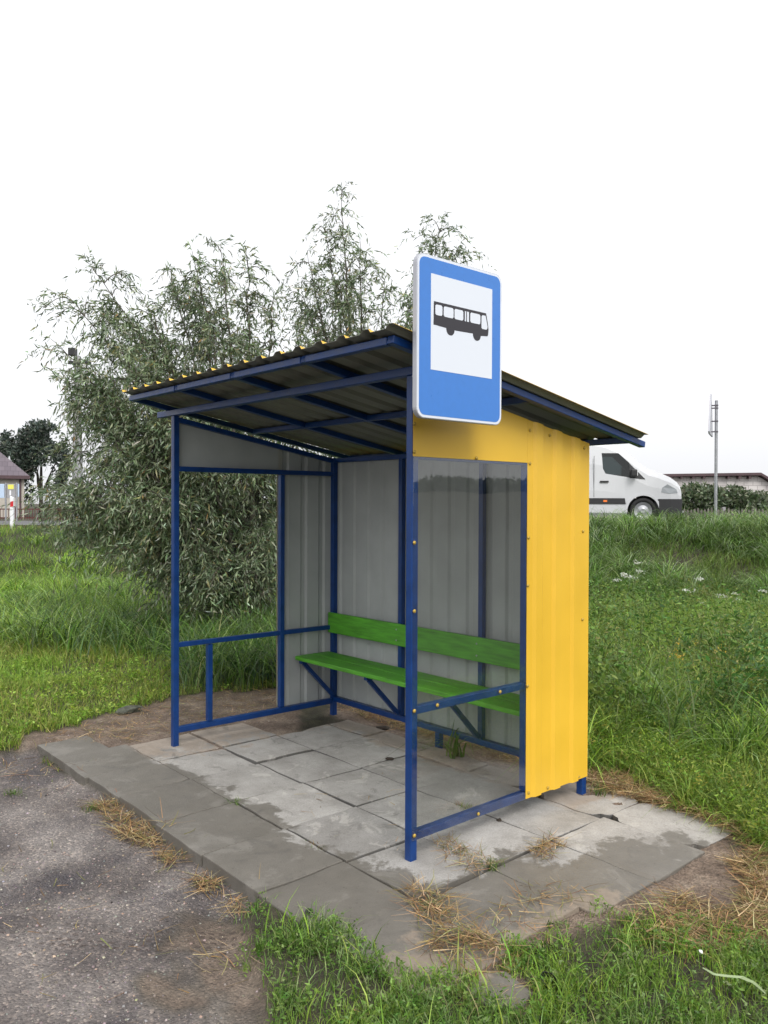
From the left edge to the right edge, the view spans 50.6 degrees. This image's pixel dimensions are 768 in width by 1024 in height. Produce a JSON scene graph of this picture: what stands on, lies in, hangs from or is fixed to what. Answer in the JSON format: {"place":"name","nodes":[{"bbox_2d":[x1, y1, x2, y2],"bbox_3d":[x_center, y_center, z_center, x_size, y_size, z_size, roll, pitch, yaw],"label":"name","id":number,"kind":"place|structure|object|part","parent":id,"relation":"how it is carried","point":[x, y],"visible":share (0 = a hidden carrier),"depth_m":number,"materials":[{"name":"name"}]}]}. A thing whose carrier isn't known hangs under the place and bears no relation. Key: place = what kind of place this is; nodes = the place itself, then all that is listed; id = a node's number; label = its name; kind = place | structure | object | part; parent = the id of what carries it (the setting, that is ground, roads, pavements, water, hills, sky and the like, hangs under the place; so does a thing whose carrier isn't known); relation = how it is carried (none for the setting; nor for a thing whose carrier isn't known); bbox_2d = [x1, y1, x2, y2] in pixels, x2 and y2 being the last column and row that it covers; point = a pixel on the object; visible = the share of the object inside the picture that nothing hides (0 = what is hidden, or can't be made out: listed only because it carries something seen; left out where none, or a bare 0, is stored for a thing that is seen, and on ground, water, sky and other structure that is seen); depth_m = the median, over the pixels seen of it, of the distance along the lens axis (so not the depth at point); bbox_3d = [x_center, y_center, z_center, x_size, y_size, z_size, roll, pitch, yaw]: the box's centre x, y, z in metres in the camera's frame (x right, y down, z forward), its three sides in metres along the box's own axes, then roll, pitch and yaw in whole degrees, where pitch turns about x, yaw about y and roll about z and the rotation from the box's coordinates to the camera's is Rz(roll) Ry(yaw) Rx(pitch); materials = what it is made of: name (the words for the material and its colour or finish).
{"place":"outdoors","nodes":[
{"label":"outdoors","id":0,"kind":"place"},
{"bbox_2d":[0,717,266,1023],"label":"gravel","id":1,"kind":"structure","parent":0,"point":[103,957],"depth_m":3.29,"materials":[{"name":"grey gravel"}]},
{"bbox_2d":[0,612,275,771],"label":"lawn grass","id":2,"kind":"structure","parent":0,"point":[41,657],"depth_m":7.11,"materials":[{"name":"green plant"}]},
{"bbox_2d":[0,521,276,652],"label":"meadow grass","id":3,"kind":"structure","parent":0,"point":[19,589],"depth_m":12.84,"materials":[{"name":"green plant"}]},
{"bbox_2d":[0,520,653,524],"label":"road","id":4,"kind":"structure","parent":0,"point":[21,522],"depth_m":27.35,"materials":[{"name":"grey asphalt"}]},
{"bbox_2d":[589,438,683,519],"bbox_3d":[5.450,-0.988,23.013,5.610,2.580,2.400,0,1,10],"label":"delivery van","id":5,"kind":"object","parent":4,"relation":"on","point":[621,477],"visible":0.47,"depth_m":21.87,"materials":[{"name":"white paint"}]},
{"bbox_3d":[6.276,-1.254,21.927,0.770,0.680,0.089,0,1,10],"label":"side window","id":6,"kind":"part","parent":5,"relation":"part of","materials":[{"name":"grey glass"}]},
{"bbox_2d":[0,504,767,1023],"bbox_3d":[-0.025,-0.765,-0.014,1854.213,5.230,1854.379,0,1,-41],"label":"ground","id":7,"kind":"structure","parent":0,"point":[32,824],"depth_m":3.31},
{"bbox_2d":[0,483,18,520],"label":"notice board","id":8,"kind":"object","parent":7,"relation":"on","point":[7,490],"visible":0.93,"depth_m":31.46,"materials":[{"name":"metal"}]},
{"bbox_2d":[10,496,14,525],"bbox_3d":[-10.712,0.017,23.400,0.102,0.942,0.094,0,1,0],"label":"delineator post","id":9,"kind":"object","parent":7,"relation":"on","point":[12,507],"visible":0.84,"depth_m":23.36,"materials":[{"name":"white plastic"}]},
{"bbox_2d":[3,786,24,796],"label":"grass tuft","id":10,"kind":"object","parent":7,"relation":"on","point":[14,791],"visible":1,"depth_m":4.67,"materials":[{"name":"green plant"}]},
{"bbox_2d":[0,452,29,516],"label":"house","id":11,"kind":"structure","parent":7,"relation":"on","point":[11,472],"depth_m":55.75,"materials":[{"name":"beige paint"}]},
{"bbox_2d":[0,429,35,471],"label":"tree","id":12,"kind":"object","parent":7,"relation":"on","point":[6,448],"visible":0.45,"depth_m":69.72,"materials":[{"name":"green plant"}]},
{"bbox_2d":[0,507,67,520],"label":"metal fence","id":13,"kind":"object","parent":7,"relation":"on","point":[24,517],"visible":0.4,"depth_m":44.04,"materials":[{"name":"red"}]},
{"bbox_2d":[10,418,71,512],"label":"tree","id":14,"kind":"object","parent":7,"relation":"on","point":[33,438],"visible":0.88,"depth_m":72.77,"materials":[{"name":"green plant"}]},
{"bbox_2d":[68,348,90,520],"bbox_3d":[-11.191,-2.571,29.950,0.850,6.912,0.350,0,1,0],"label":"utility pole","id":15,"kind":"object","parent":7,"relation":"on","point":[71,351],"visible":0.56,"depth_m":29.86,"materials":[{"name":"grey concrete"}]},
{"bbox_2d":[78,799,104,811],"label":"grass tuft","id":16,"kind":"object","parent":7,"relation":"on","point":[87,809],"visible":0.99,"depth_m":4.43,"materials":[{"name":"plant"}]},
{"bbox_2d":[115,705,141,714],"bbox_3d":[-1.979,1.545,6.338,0.086,0.073,0.242,1,1,42],"label":"stone block","id":17,"kind":"object","parent":7,"relation":"on","point":[127,709],"depth_m":6.30,"materials":[{"name":"grey stone"}]},
{"bbox_2d":[0,590,276,693],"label":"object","id":18,"kind":"object","parent":7,"relation":"on","point":[256,656],"visible":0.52,"depth_m":8.38,"materials":[{"name":"green plant"}]},
{"bbox_2d":[0,234,336,636],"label":"willow tree","id":19,"kind":"object","parent":7,"relation":"on","point":[227,542],"visible":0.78,"depth_m":9.21,"materials":[{"name":"green plant"}]},
{"bbox_2d":[376,726,389,729],"bbox_3d":[-0.010,1.562,5.873,0.103,0.030,0.069,0,1,13],"label":"mud clod","id":20,"kind":"object","parent":7,"relation":"on","point":[383,727],"visible":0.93,"depth_m":5.86,"materials":[{"name":"brown soil"}]},
{"bbox_2d":[2,684,767,1023],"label":"straw","id":21,"kind":"object","parent":7,"relation":"on","point":[756,874],"visible":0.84,"depth_m":3.43,"materials":[{"name":"beige plant"}]},
{"bbox_2d":[276,181,496,457],"bbox_3d":[0.023,-1.315,10.630,2.966,6.038,2.074,0,1,-6],"label":"willow tree","id":22,"kind":"object","parent":7,"relation":"on","point":[347,302],"visible":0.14,"depth_m":10.55,"materials":[{"name":"green plant"}]},
{"bbox_2d":[467,971,531,1010],"bbox_3d":[0.385,1.611,2.708,0.190,0.045,0.217,0,1,-41],"label":"concrete slab","id":23,"kind":"object","parent":7,"relation":"on","point":[502,982],"depth_m":2.70,"materials":[{"name":"grey concrete"}]},
{"bbox_2d":[541,971,556,987],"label":"weed","id":24,"kind":"object","parent":7,"relation":"on","point":[547,974],"visible":0.64,"depth_m":2.73,"materials":[{"name":"green plant"}]},
{"bbox_2d":[505,566,767,868],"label":"meadow weeds","id":25,"kind":"object","parent":7,"relation":"on","point":[707,719],"visible":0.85,"depth_m":5.72,"materials":[{"name":"green plant"}]},
{"bbox_2d":[590,473,767,518],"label":"block building","id":26,"kind":"structure","parent":7,"relation":"on","point":[755,481],"depth_m":45.98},
{"bbox_2d":[594,516,766,680],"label":"wildflowers","id":27,"kind":"object","parent":7,"relation":"on","point":[621,573],"visible":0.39,"depth_m":11.87,"materials":[{"name":"white plant"}]},
{"bbox_2d":[680,480,731,516],"bbox_3d":[13.182,-0.397,34.014,2.669,1.881,2.628,0,1,-41],"label":"bush","id":28,"kind":"object","parent":7,"relation":"on","point":[696,494],"visible":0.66,"depth_m":33.35,"materials":[{"name":"green plant"}]},
{"bbox_2d":[656,507,766,519],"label":"picket fence","id":29,"kind":"object","parent":7,"relation":"on","point":[723,509],"visible":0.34,"depth_m":31.00,"materials":[{"name":"grey wood"}]},
{"bbox_2d":[708,394,717,521],"bbox_3d":[8.122,-1.243,20.008,0.192,3.332,1.175,0,1,26],"label":"utility pole","id":30,"kind":"object","parent":7,"relation":"on","point":[710,428],"visible":0.95,"depth_m":19.95,"materials":[{"name":"metal"}]},
{"bbox_2d":[717,483,758,518],"bbox_3d":[14.697,-0.345,34.490,2.469,1.780,2.565,0,1,-41],"label":"bush","id":31,"kind":"object","parent":7,"relation":"on","point":[735,492],"visible":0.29,"depth_m":33.70,"materials":[{"name":"green plant"}]},
{"bbox_2d":[731,489,767,516],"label":"bush","id":32,"kind":"object","parent":7,"relation":"on","point":[762,496],"visible":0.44,"depth_m":33.47,"materials":[{"name":"green plant"}]},
{"bbox_2d":[0,0,767,503],"label":"sky","id":33,"kind":"structure","parent":0,"point":[608,159],"materials":[{"name":"white"}]},
{"bbox_2d":[37,720,731,1002],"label":"pavement","id":34,"kind":"structure","parent":0,"point":[275,783],"depth_m":4.04,"materials":[{"name":"concrete"}]},
{"bbox_2d":[225,797,240,805],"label":"grass tuft","id":35,"kind":"object","parent":34,"relation":"on","point":[235,802],"visible":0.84,"depth_m":4.38,"materials":[{"name":"plant"}]},
{"bbox_2d":[121,323,648,861],"bbox_3d":[-0.124,0.402,5.001,2.007,2.375,2.749,0,1,-41],"label":"bus shelter","id":36,"kind":"object","parent":34,"relation":"on","point":[431,575],"visible":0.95,"depth_m":5.11,"materials":[{"name":"blue paint"}]},
{"bbox_2d":[412,253,501,425],"bbox_3d":[0.322,-0.734,3.540,0.536,0.684,0.049,0,1,-41],"label":"bus stop sign","id":37,"kind":"object","parent":36,"relation":"attached to","point":[457,333],"visible":1,"depth_m":3.50,"materials":[{"name":"blue metal"}]},
{"bbox_2d":[435,304,487,329],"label":"pictogram windows","id":38,"kind":"structure","parent":37,"relation":"in","point":[449,312],"depth_m":3.51,"materials":[{"name":"white"}]},
{"bbox_2d":[379,719,473,761],"bbox_3d":[0.420,1.424,5.207,0.597,0.321,0.882,1,1,32],"label":"grass tuft","id":39,"kind":"object","parent":34,"relation":"on","point":[454,750],"visible":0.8,"depth_m":5.17,"materials":[{"name":"green plant"}]},
{"bbox_2d":[416,893,455,914],"bbox_3d":[0.206,1.571,3.248,0.207,0.063,0.177,0,1,21],"label":"grass tuft","id":40,"kind":"object","parent":34,"relation":"on","point":[433,904],"visible":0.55,"depth_m":3.25,"materials":[{"name":"beige plant"}]},
{"bbox_2d":[447,842,472,854],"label":"grass tuft","id":41,"kind":"object","parent":34,"relation":"on","point":[459,849],"visible":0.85,"depth_m":3.79,"materials":[{"name":"beige plant"}]},
{"bbox_2d":[455,800,477,809],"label":"grass tuft","id":42,"kind":"object","parent":34,"relation":"on","point":[461,805],"visible":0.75,"depth_m":4.34,"materials":[{"name":"green plant"}]},
{"bbox_2d":[455,922,490,946],"bbox_3d":[0.312,1.572,3.024,0.161,0.066,0.182,0,1,-15],"label":"grass tuft","id":43,"kind":"object","parent":34,"relation":"on","point":[460,931],"visible":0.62,"depth_m":3.03,"materials":[{"name":"beige plant"}]},
{"bbox_2d":[476,855,512,870],"bbox_3d":[0.501,1.571,3.642,0.208,0.058,0.171,0,1,-24],"label":"grass tuft","id":44,"kind":"object","parent":34,"relation":"on","point":[495,865],"visible":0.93,"depth_m":3.64,"materials":[{"name":"green plant"}]},
{"bbox_2d":[543,838,562,850],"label":"grass tuft","id":45,"kind":"object","parent":34,"relation":"on","point":[551,845],"visible":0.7,"depth_m":3.86,"materials":[{"name":"beige plant"}]},
{"bbox_2d":[579,779,611,796],"bbox_3d":[1.200,1.540,4.578,0.216,0.106,0.212,0,1,24],"label":"grass tuft","id":46,"kind":"object","parent":34,"relation":"on","point":[601,791],"visible":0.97,"depth_m":4.54,"materials":[{"name":"plant"}]},
{"bbox_2d":[224,864,767,1023],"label":"turf grass","id":47,"kind":"structure","parent":0,"point":[625,973],"depth_m":2.73,"materials":[{"name":"green plant"}]},
{"bbox_2d":[703,967,765,993],"bbox_3d":[1.149,1.526,2.660,0.204,0.007,0.049,1,1,40],"label":"dry leaf","id":48,"kind":"object","parent":47,"relation":"on","point":[743,978],"visible":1,"depth_m":2.67,"materials":[{"name":"beige plant"}]},
{"bbox_2d":[588,503,767,602],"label":"bank grass","id":49,"kind":"structure","parent":0,"point":[736,536],"depth_m":17.52,"materials":[{"name":"green plant"}]}
]}

